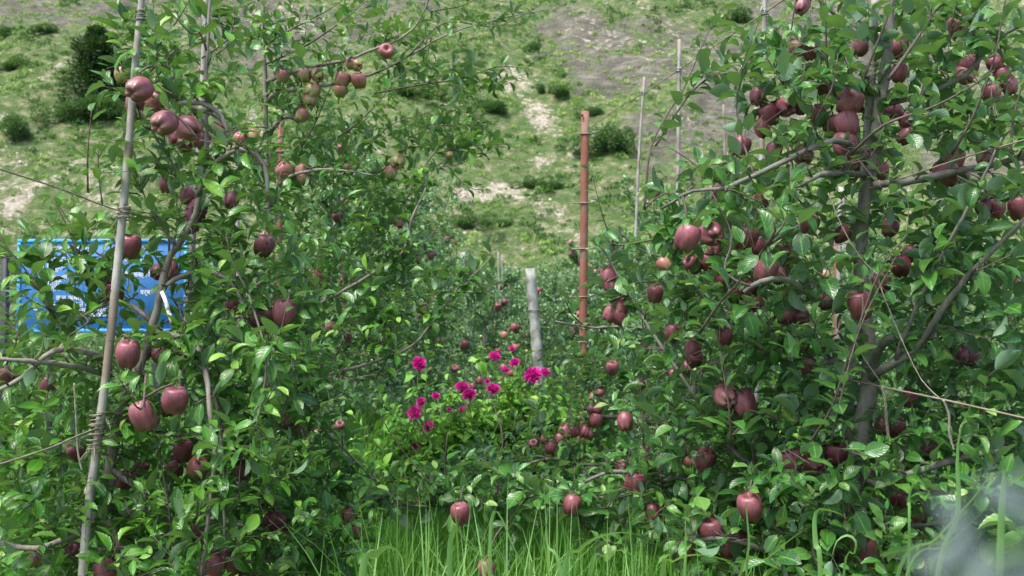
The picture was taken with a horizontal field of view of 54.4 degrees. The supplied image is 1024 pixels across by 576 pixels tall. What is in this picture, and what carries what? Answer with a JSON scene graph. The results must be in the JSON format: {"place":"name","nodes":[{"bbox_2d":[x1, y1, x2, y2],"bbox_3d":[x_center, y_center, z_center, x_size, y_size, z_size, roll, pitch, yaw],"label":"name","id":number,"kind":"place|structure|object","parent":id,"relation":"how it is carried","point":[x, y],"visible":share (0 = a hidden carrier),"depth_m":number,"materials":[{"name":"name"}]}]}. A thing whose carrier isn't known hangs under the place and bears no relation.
{"place":"outdoors","nodes":[
{"label":"outdoors","id":0,"kind":"place"},
{"bbox_2d":[48,470,915,575],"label":"coarse grass","id":1,"kind":"structure","parent":0,"point":[507,573],"depth_m":2.95,"materials":[{"name":"plant"}]},
{"bbox_2d":[0,0,1023,353],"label":"hillside","id":2,"kind":"structure","parent":0,"point":[584,22],"depth_m":69.37,"materials":[{"name":"plant"}]},
{"bbox_2d":[0,26,12,36],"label":"hill shrub","id":3,"kind":"object","parent":2,"relation":"on","point":[5,30],"visible":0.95,"depth_m":80.05,"materials":[{"name":"green plant"}]},
{"bbox_2d":[0,112,30,140],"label":"hill shrub","id":4,"kind":"object","parent":2,"relation":"on","point":[16,130],"visible":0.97,"depth_m":63.08,"materials":[{"name":"green plant"}]},
{"bbox_2d":[0,53,45,70],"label":"hill shrub","id":5,"kind":"object","parent":2,"relation":"on","point":[16,62],"visible":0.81,"depth_m":72.72,"materials":[{"name":"green plant"}]},
{"bbox_2d":[25,22,60,34],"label":"hill shrub","id":6,"kind":"object","parent":2,"relation":"on","point":[38,28],"visible":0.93,"depth_m":77.84,"materials":[{"name":"green plant"}]},
{"bbox_2d":[29,102,84,122],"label":"hill shrub","id":7,"kind":"object","parent":2,"relation":"on","point":[61,113],"visible":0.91,"depth_m":65.56,"materials":[{"name":"green plant"}]},
{"bbox_2d":[52,91,125,119],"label":"hill shrub","id":8,"kind":"object","parent":2,"relation":"on","point":[113,110],"visible":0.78,"depth_m":66.06,"materials":[{"name":"green plant"}]},
{"bbox_2d":[55,24,126,103],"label":"hill tree","id":9,"kind":"object","parent":2,"relation":"on","point":[95,38],"visible":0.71,"depth_m":67.41,"materials":[{"name":"green plant"}]},
{"bbox_2d":[118,107,143,120],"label":"hill shrub","id":10,"kind":"object","parent":2,"relation":"on","point":[136,117],"visible":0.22,"depth_m":65.94,"materials":[{"name":"green plant"}]},
{"bbox_2d":[381,78,447,97],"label":"hill shrub","id":11,"kind":"object","parent":2,"relation":"on","point":[402,91],"visible":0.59,"depth_m":70.54,"materials":[{"name":"green plant"}]},
{"bbox_2d":[442,212,512,227],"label":"hill shrub","id":12,"kind":"object","parent":2,"relation":"on","point":[462,222],"visible":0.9,"depth_m":56.89,"materials":[{"name":"green plant"}]},
{"bbox_2d":[464,97,509,114],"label":"hill shrub","id":13,"kind":"object","parent":2,"relation":"on","point":[494,106],"visible":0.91,"depth_m":70.50,"materials":[{"name":"green plant"}]},
{"bbox_2d":[0,0,1023,350],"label":"hill scrub","id":14,"kind":"object","parent":2,"relation":"on","point":[526,236],"visible":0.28,"depth_m":69.75,"materials":[{"name":"green plant"}]},
{"bbox_2d":[8,0,1023,241],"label":"scree stones","id":15,"kind":"object","parent":2,"relation":"on","point":[19,162],"visible":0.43,"depth_m":61.99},
{"bbox_2d":[523,41,540,51],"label":"hill shrub","id":16,"kind":"object","parent":2,"relation":"on","point":[536,46],"visible":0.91,"depth_m":81.17,"materials":[{"name":"green plant"}]},
{"bbox_2d":[509,175,560,187],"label":"hill shrub","id":17,"kind":"object","parent":2,"relation":"on","point":[526,182],"visible":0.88,"depth_m":61.45,"materials":[{"name":"green plant"}]},
{"bbox_2d":[531,83,545,92],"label":"hill shrub","id":18,"kind":"object","parent":2,"relation":"on","point":[541,87],"visible":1,"depth_m":74.68,"materials":[{"name":"green plant"}]},
{"bbox_2d":[540,83,569,97],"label":"hill shrub","id":19,"kind":"object","parent":2,"relation":"on","point":[559,91],"visible":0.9,"depth_m":73.57,"materials":[{"name":"green plant"}]},
{"bbox_2d":[573,105,604,116],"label":"hill shrub","id":20,"kind":"object","parent":2,"relation":"on","point":[593,111],"visible":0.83,"depth_m":71.32,"materials":[{"name":"green plant"}]},
{"bbox_2d":[570,121,637,154],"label":"hill shrub","id":21,"kind":"object","parent":2,"relation":"on","point":[615,141],"visible":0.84,"depth_m":64.92,"materials":[{"name":"green plant"}]},
{"bbox_2d":[720,5,753,22],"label":"hill shrub","id":22,"kind":"object","parent":2,"relation":"on","point":[736,14],"visible":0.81,"depth_m":86.26,"materials":[{"name":"green plant"}]},
{"bbox_2d":[0,347,1023,575],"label":"ground","id":23,"kind":"structure","parent":0,"point":[29,365],"depth_m":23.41,"materials":[{"name":"green plant"}]},
{"bbox_2d":[0,256,10,508],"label":"dark post","id":24,"kind":"object","parent":23,"relation":"on","point":[5,272],"visible":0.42,"depth_m":7.79,"materials":[{"name":"metal"}]},
{"bbox_2d":[0,254,45,368],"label":"apple tree","id":25,"kind":"object","parent":23,"relation":"on","point":[21,355],"visible":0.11,"depth_m":21.49,"materials":[{"name":"green plant"}]},
{"bbox_2d":[61,332,117,375],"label":"apple tree","id":26,"kind":"object","parent":23,"relation":"on","point":[83,346],"visible":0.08,"depth_m":25.87,"materials":[{"name":"green plant"}]},
{"bbox_2d":[16,239,188,462],"bbox_3d":[-3.540,0.759,8.616,1.469,2.363,0.092,0,-2,0],"label":"signboard","id":27,"kind":"object","parent":23,"relation":"on","point":[147,281],"visible":0.2,"depth_m":8.60,"materials":[{"name":"metal"}]},
{"bbox_2d":[59,332,150,389],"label":"apple tree","id":28,"kind":"object","parent":23,"relation":"on","point":[100,343],"visible":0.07,"depth_m":18.37,"materials":[{"name":"green plant"}]},
{"bbox_2d":[78,0,146,575],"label":"garden stake","id":29,"kind":"object","parent":23,"relation":"on","point":[122,219],"visible":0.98,"depth_m":3.03,"materials":[{"name":"grey wood"}]},
{"bbox_2d":[0,421,118,464],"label":"wire","id":30,"kind":"object","parent":29,"relation":"attached to","point":[31,454],"visible":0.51,"depth_m":2.67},
{"bbox_2d":[73,383,82,469],"bbox_3d":[-1.281,0.409,2.940,0.030,0.256,0.006,0,-2,0],"label":"twine","id":31,"kind":"object","parent":29,"relation":"hanging from","point":[76,427],"visible":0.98,"depth_m":2.94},
{"bbox_2d":[0,169,277,244],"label":"wire","id":32,"kind":"object","parent":29,"relation":"attached to","point":[81,196],"visible":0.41,"depth_m":2.73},
{"bbox_2d":[89,247,251,420],"bbox_3d":[-3.529,0.735,10.824,1.668,2.528,1.897,0,-2,8],"label":"apple tree","id":33,"kind":"object","parent":23,"relation":"on","point":[214,268],"visible":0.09,"depth_m":10.64,"materials":[{"name":"green plant"}]},
{"bbox_2d":[160,0,208,575],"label":"garden stake","id":34,"kind":"object","parent":23,"relation":"on","point":[188,292],"visible":0.27,"depth_m":3.72,"materials":[{"name":"grey wood"}]},
{"bbox_2d":[0,0,403,575],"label":"apple tree","id":35,"kind":"object","parent":23,"relation":"on","point":[118,502],"visible":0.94,"depth_m":3.14,"materials":[{"name":"green plant"}]},
{"bbox_2d":[160,290,169,309],"bbox_3d":[-1.086,0.039,3.107,0.042,0.065,0.015,-1,-2,34],"label":"ribbon","id":36,"kind":"object","parent":35,"relation":"attached to","point":[162,293],"visible":1,"depth_m":3.10,"materials":[{"name":"white plastic"}]},
{"bbox_2d":[145,247,266,392],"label":"apple tree","id":37,"kind":"object","parent":23,"relation":"on","point":[192,381],"visible":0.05,"depth_m":13.03,"materials":[{"name":"green plant"}]},
{"bbox_2d":[235,166,240,521],"bbox_3d":[-1.176,0.219,4.297,0.047,1.610,0.043,-1,-2,37],"label":"garden stake","id":38,"kind":"object","parent":23,"relation":"on","point":[237,225],"visible":0.2,"depth_m":4.29,"materials":[{"name":"grey wood"}]},
{"bbox_2d":[198,270,298,388],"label":"apple tree","id":39,"kind":"object","parent":23,"relation":"on","point":[241,315],"visible":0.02,"depth_m":16.26,"materials":[{"name":"green plant"}]},
{"bbox_2d":[275,119,289,479],"bbox_3d":[-1.632,0.292,6.992,0.160,3.006,0.064,0,-2,0],"label":"iron pole","id":40,"kind":"object","parent":23,"relation":"on","point":[280,151],"visible":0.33,"depth_m":7.01,"materials":[{"name":"metal"}]},
{"bbox_2d":[186,114,470,465],"bbox_3d":[-1.373,0.312,7.644,1.854,3.192,2.108,-1,-2,19],"label":"apple tree","id":41,"kind":"object","parent":23,"relation":"on","point":[396,384],"visible":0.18,"depth_m":7.48,"materials":[{"name":"green plant"}]},
{"bbox_2d":[339,198,347,379],"bbox_3d":[-1.415,0.539,8.386,0.160,2.591,0.071,0,-2,0],"label":"iron pole","id":42,"kind":"object","parent":23,"relation":"on","point":[345,303],"visible":0.02,"depth_m":8.38,"materials":[{"name":"metal"}]},
{"bbox_2d":[197,0,552,563],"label":"apple tree","id":43,"kind":"object","parent":23,"relation":"on","point":[268,31],"visible":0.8,"depth_m":4.74,"materials":[{"name":"green plant"}]},
{"bbox_2d":[358,545,403,575],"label":"grass blade","id":44,"kind":"object","parent":23,"relation":"on","point":[367,556],"depth_m":2.48,"materials":[{"name":"plant"}]},
{"bbox_2d":[308,169,479,421],"bbox_3d":[-1.245,0.400,10.001,1.888,3.203,1.927,0,-2,0],"label":"apple tree","id":45,"kind":"object","parent":23,"relation":"on","point":[464,344],"visible":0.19,"depth_m":9.93,"materials":[{"name":"green plant"}]},
{"bbox_2d":[337,216,478,396],"bbox_3d":[-1.356,0.531,12.456,1.922,3.060,1.910,1,-2,-18],"label":"apple tree","id":46,"kind":"object","parent":23,"relation":"on","point":[441,235],"visible":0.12,"depth_m":12.29,"materials":[{"name":"green plant"}]},
{"bbox_2d":[352,283,475,425],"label":"apple tree","id":47,"kind":"object","parent":23,"relation":"on","point":[455,368],"visible":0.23,"depth_m":9.25,"materials":[{"name":"green plant"}]},
{"bbox_2d":[329,339,507,535],"bbox_3d":[-0.526,1.026,5.937,1.092,1.449,0.863,0,-2,0],"label":"dahlia plant","id":48,"kind":"object","parent":23,"relation":"on","point":[388,457],"visible":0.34,"depth_m":6.01,"materials":[{"name":"green plant"}]},
{"bbox_2d":[355,221,483,383],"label":"apple tree","id":49,"kind":"object","parent":23,"relation":"on","point":[453,270],"visible":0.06,"depth_m":15.11,"materials":[{"name":"green plant"}]},
{"bbox_2d":[407,251,480,372],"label":"apple tree","id":50,"kind":"object","parent":23,"relation":"on","point":[459,317],"visible":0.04,"depth_m":18.17,"materials":[{"name":"green plant"}]},
{"bbox_2d":[439,255,487,373],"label":"apple tree","id":51,"kind":"object","parent":23,"relation":"on","point":[459,306],"depth_m":21.33,"materials":[{"name":"green plant"}]},
{"bbox_2d":[460,252,477,403],"bbox_3d":[-0.568,0.748,13.485,0.272,2.464,0.092,0,-2,0],"label":"wooden post","id":52,"kind":"object","parent":23,"relation":"on","point":[473,370],"visible":0.12,"depth_m":13.46,"materials":[{"name":"grey wood"}]},
{"bbox_2d":[447,525,493,575],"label":"grass blade","id":53,"kind":"object","parent":23,"relation":"on","point":[449,553],"depth_m":2.48,"materials":[{"name":"plant"}]},
{"bbox_2d":[373,371,574,533],"bbox_3d":[-0.220,1.117,5.899,1.217,1.236,0.722,0,-2,0],"label":"dahlia plant","id":54,"kind":"object","parent":23,"relation":"on","point":[434,439],"visible":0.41,"depth_m":5.82,"materials":[{"name":"green plant"}]},
{"bbox_2d":[437,260,538,398],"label":"apple tree","id":55,"kind":"object","parent":23,"relation":"on","point":[508,313],"visible":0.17,"depth_m":14.53,"materials":[{"name":"green plant"}]},
{"bbox_2d":[437,261,541,414],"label":"apple tree","id":56,"kind":"object","parent":23,"relation":"on","point":[479,309],"visible":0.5,"depth_m":11.73,"materials":[{"name":"green plant"}]},
{"bbox_2d":[497,251,499,327],"bbox_3d":[-0.186,0.020,14.004,0.043,1.071,0.068,0,-2,0],"label":"garden stake","id":57,"kind":"object","parent":23,"relation":"on","point":[498,256],"visible":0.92,"depth_m":14.00,"materials":[{"name":"grey wood"}]},
{"bbox_2d":[488,511,526,575],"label":"grass blade","id":58,"kind":"object","parent":23,"relation":"on","point":[490,543],"depth_m":2.49,"materials":[{"name":"plant"}]},
{"bbox_2d":[475,265,544,375],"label":"apple tree","id":59,"kind":"object","parent":23,"relation":"on","point":[514,314],"visible":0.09,"depth_m":18.90,"materials":[{"name":"green plant"}]},
{"bbox_2d":[496,270,545,370],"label":"apple tree","id":60,"kind":"object","parent":23,"relation":"on","point":[515,316],"visible":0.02,"depth_m":22.48,"materials":[{"name":"green plant"}]},
{"bbox_2d":[423,335,626,524],"bbox_3d":[0.111,1.012,6.159,1.234,1.442,0.928,1,-2,-36],"label":"dahlia plant","id":61,"kind":"object","parent":23,"relation":"on","point":[517,402],"visible":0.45,"depth_m":6.04,"materials":[{"name":"green plant"}]},
{"bbox_2d":[488,257,577,385],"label":"apple tree","id":62,"kind":"object","parent":23,"relation":"on","point":[523,288],"visible":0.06,"depth_m":16.55,"materials":[{"name":"green plant"}]},
{"bbox_2d":[525,268,545,399],"bbox_3d":[0.260,0.839,9.582,0.266,2.066,0.124,0,-2,0],"label":"wooden post","id":63,"kind":"object","parent":23,"relation":"on","point":[533,309],"visible":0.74,"depth_m":9.56,"materials":[{"name":"grey wood"}]},
{"bbox_2d":[483,291,594,418],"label":"apple tree","id":64,"kind":"object","parent":23,"relation":"on","point":[514,333],"visible":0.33,"depth_m":9.86,"materials":[{"name":"green plant"}]},
{"bbox_2d":[529,511,548,575],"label":"grass blade","id":65,"kind":"object","parent":23,"relation":"on","point":[531,568],"depth_m":2.38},
{"bbox_2d":[494,258,597,408],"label":"apple tree","id":66,"kind":"object","parent":23,"relation":"on","point":[547,296],"visible":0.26,"depth_m":12.91,"materials":[{"name":"green plant"}]},
{"bbox_2d":[545,516,561,575],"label":"grass blade","id":67,"kind":"object","parent":23,"relation":"on","point":[557,559],"depth_m":2.38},
{"bbox_2d":[538,267,617,384],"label":"apple tree","id":68,"kind":"object","parent":23,"relation":"on","point":[562,273],"visible":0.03,"depth_m":18.31,"materials":[{"name":"green plant"}]},
{"bbox_2d":[570,111,596,462],"bbox_3d":[0.474,0.304,6.592,0.189,2.962,0.072,0,-2,0],"label":"iron pole","id":69,"kind":"object","parent":23,"relation":"on","point":[584,134],"visible":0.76,"depth_m":6.59,"materials":[{"name":"metal"}]},
{"bbox_2d":[592,0,783,125],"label":"wire","id":70,"kind":"object","parent":69,"relation":"attached to","point":[687,63],"visible":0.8,"depth_m":5.27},
{"bbox_2d":[674,39,685,408],"bbox_3d":[0.891,-0.313,5.309,0.072,2.040,0.036,0,-2,0],"label":"garden stake","id":71,"kind":"object","parent":70,"relation":"attached to","point":[678,129],"visible":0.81,"depth_m":5.32,"materials":[{"name":"grey wood"}]},
{"bbox_2d":[754,0,768,413],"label":"garden stake","id":72,"kind":"object","parent":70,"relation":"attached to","point":[764,9],"visible":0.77,"depth_m":4.22,"materials":[{"name":"grey wood"}]},
{"bbox_2d":[550,254,638,399],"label":"apple tree","id":73,"kind":"object","parent":23,"relation":"on","point":[567,265],"visible":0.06,"depth_m":15.38,"materials":[{"name":"green plant"}]},
{"bbox_2d":[541,239,656,401],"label":"apple tree","id":74,"kind":"object","parent":23,"relation":"on","point":[573,256],"visible":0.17,"depth_m":12.58,"materials":[{"name":"green plant"}]},
{"bbox_2d":[561,532,638,575],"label":"grass blade","id":75,"kind":"object","parent":23,"relation":"on","point":[566,558],"depth_m":2.28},
{"bbox_2d":[589,550,645,575],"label":"grass blade","id":76,"kind":"object","parent":23,"relation":"on","point":[592,565],"depth_m":2.28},
{"bbox_2d":[552,214,709,420],"bbox_3d":[1.350,0.590,10.198,1.821,2.696,1.819,-1,-2,21],"label":"apple tree","id":77,"kind":"object","parent":23,"relation":"on","point":[593,255],"visible":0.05,"depth_m":10.26,"materials":[{"name":"green plant"}]},
{"bbox_2d":[629,77,645,394],"bbox_3d":[0.781,-0.248,6.206,0.116,2.150,0.044,0,-2,-11],"label":"garden stake","id":78,"kind":"object","parent":23,"relation":"on","point":[638,162],"visible":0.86,"depth_m":6.22,"materials":[{"name":"grey wood"}]},
{"bbox_2d":[439,104,846,519],"bbox_3d":[0.786,0.409,5.199,2.320,2.744,1.349,0,-2,0],"label":"apple tree","id":79,"kind":"object","parent":23,"relation":"on","point":[596,417],"visible":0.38,"depth_m":4.88,"materials":[{"name":"green plant"}]},
{"bbox_2d":[570,174,794,471],"bbox_3d":[1.417,0.514,7.980,1.694,2.797,1.853,1,-2,-27],"label":"apple tree","id":80,"kind":"object","parent":23,"relation":"on","point":[628,193],"visible":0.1,"depth_m":7.83,"materials":[{"name":"green plant"}]},
{"bbox_2d":[683,510,686,575],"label":"grass blade","id":81,"kind":"object","parent":23,"relation":"on","point":[685,567],"depth_m":2.38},
{"bbox_2d":[369,0,1023,575],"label":"apple tree","id":82,"kind":"object","parent":23,"relation":"on","point":[785,498],"visible":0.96,"depth_m":2.95,"materials":[{"name":"green plant"}]},
{"bbox_2d":[828,193,878,275],"bbox_3d":[0.894,-0.140,2.605,0.134,0.219,0.003,0,-2,0],"label":"twine","id":83,"kind":"object","parent":82,"relation":"attached to","point":[847,236],"visible":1,"depth_m":2.60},
{"bbox_2d":[839,0,879,562],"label":"garden stake","id":84,"kind":"object","parent":82,"relation":"attached to","point":[868,111],"visible":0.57,"depth_m":3.02,"materials":[{"name":"grey wood"}]},
{"bbox_2d":[828,139,1023,199],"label":"wire","id":85,"kind":"object","parent":84,"relation":"attached to","point":[948,162],"visible":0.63,"depth_m":2.68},
{"bbox_2d":[848,379,1023,418],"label":"wire","id":86,"kind":"object","parent":82,"relation":"attached to","point":[1008,414],"visible":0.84,"depth_m":2.61,"materials":[{"name":"metal"}]},
{"bbox_2d":[881,386,889,436],"bbox_3d":[1.048,0.346,2.791,0.023,0.144,0.009,0,-2,0],"label":"twine","id":87,"kind":"object","parent":86,"relation":"hanging from","point":[885,411],"visible":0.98,"depth_m":2.79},
{"bbox_2d":[878,277,940,398],"bbox_3d":[1.064,0.126,2.673,0.025,0.331,0.185,1,-2,-41],"label":"twine","id":88,"kind":"object","parent":86,"relation":"attached to","point":[903,342],"visible":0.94,"depth_m":2.68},
{"bbox_2d":[942,400,954,449],"bbox_3d":[1.137,0.356,2.591,0.031,0.130,0.007,0,-2,0],"label":"twine","id":89,"kind":"object","parent":86,"relation":"hanging from","point":[949,424],"visible":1,"depth_m":2.59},
{"bbox_2d":[660,554,739,575],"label":"grass blade","id":90,"kind":"object","parent":23,"relation":"on","point":[663,566],"depth_m":2.28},
{"bbox_2d":[745,498,750,575],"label":"grass blade","id":91,"kind":"object","parent":23,"relation":"on","point":[746,565],"depth_m":2.28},
{"bbox_2d":[738,526,810,575],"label":"grass blade","id":92,"kind":"object","parent":23,"relation":"on","point":[741,568],"depth_m":2.28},
{"bbox_2d":[739,254,842,397],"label":"apple tree","id":93,"kind":"object","parent":23,"relation":"on","point":[764,319],"visible":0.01,"depth_m":15.45,"materials":[{"name":"green plant"}]},
{"bbox_2d":[753,331,864,535],"bbox_3d":[1.548,0.951,5.176,0.631,1.500,0.544,0,-2,-9],"label":"apple tree","id":94,"kind":"object","parent":23,"relation":"on","point":[795,434],"visible":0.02,"depth_m":5.23,"materials":[{"name":"green plant"}]},
{"bbox_2d":[812,508,844,575],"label":"grass blade","id":95,"kind":"object","parent":23,"relation":"on","point":[817,547],"depth_m":2.18,"materials":[{"name":"plant"}]},
{"bbox_2d":[832,241,845,434],"bbox_3d":[2.099,0.705,6.380,0.160,2.147,0.067,0,-2,0],"label":"iron pole","id":96,"kind":"object","parent":23,"relation":"on","point":[835,247],"visible":0.09,"depth_m":6.39,"materials":[{"name":"metal"}]},
{"bbox_2d":[834,187,846,405],"bbox_3d":[1.789,0.084,5.396,0.102,1.272,0.062,0,-2,0],"label":"garden stake","id":97,"kind":"object","parent":23,"relation":"on","point":[839,247],"visible":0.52,"depth_m":5.40,"materials":[{"name":"grey wood"}]},
{"bbox_2d":[832,534,856,575],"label":"grass blade","id":98,"kind":"object","parent":23,"relation":"on","point":[855,541],"depth_m":2.18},
{"bbox_2d":[779,247,916,407],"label":"apple tree","id":99,"kind":"object","parent":23,"relation":"on","point":[874,316],"visible":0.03,"depth_m":12.09,"materials":[{"name":"green plant"}]},
{"bbox_2d":[907,480,933,575],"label":"grass blade","id":100,"kind":"object","parent":23,"relation":"on","point":[909,523],"depth_m":2.19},
{"bbox_2d":[845,211,1023,438],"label":"apple tree","id":101,"kind":"object","parent":23,"relation":"on","point":[879,238],"visible":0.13,"depth_m":9.18,"materials":[{"name":"green plant"}]},
{"bbox_2d":[905,506,988,575],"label":"grass blade","id":102,"kind":"object","parent":23,"relation":"on","point":[911,564],"depth_m":1.98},
{"bbox_2d":[896,264,1003,402],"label":"apple tree","id":103,"kind":"object","parent":23,"relation":"on","point":[908,304],"visible":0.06,"depth_m":17.43,"materials":[{"name":"green plant"}]},
{"bbox_2d":[896,469,1010,575],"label":"grass blade","id":104,"kind":"object","parent":23,"relation":"on","point":[900,566],"depth_m":1.98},
{"bbox_2d":[935,389,977,575],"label":"grass blade","id":105,"kind":"object","parent":23,"relation":"on","point":[958,501],"depth_m":2.09,"materials":[{"name":"plant"}]},
{"bbox_2d":[958,282,1001,360],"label":"apple tree","id":106,"kind":"object","parent":23,"relation":"on","point":[969,306],"visible":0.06,"depth_m":30.88,"materials":[{"name":"green plant"}]},
{"bbox_2d":[970,265,1023,347],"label":"apple tree","id":107,"kind":"object","parent":23,"relation":"on","point":[995,326],"visible":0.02,"depth_m":21.82,"materials":[{"name":"green plant"}]},
{"bbox_2d":[992,231,1023,442],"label":"apple tree","id":108,"kind":"object","parent":23,"relation":"on","point":[1023,332],"visible":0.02,"depth_m":6.86,"materials":[{"name":"green plant"}]},
{"bbox_2d":[996,471,1023,575],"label":"grass blade","id":109,"kind":"object","parent":23,"relation":"on","point":[1001,528],"depth_m":1.69,"materials":[{"name":"plant"}]},
{"bbox_2d":[906,480,1023,575],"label":"leaf sprig","id":110,"kind":"object","parent":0,"point":[948,559],"visible":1,"depth_m":0.16,"materials":[{"name":"plant"}]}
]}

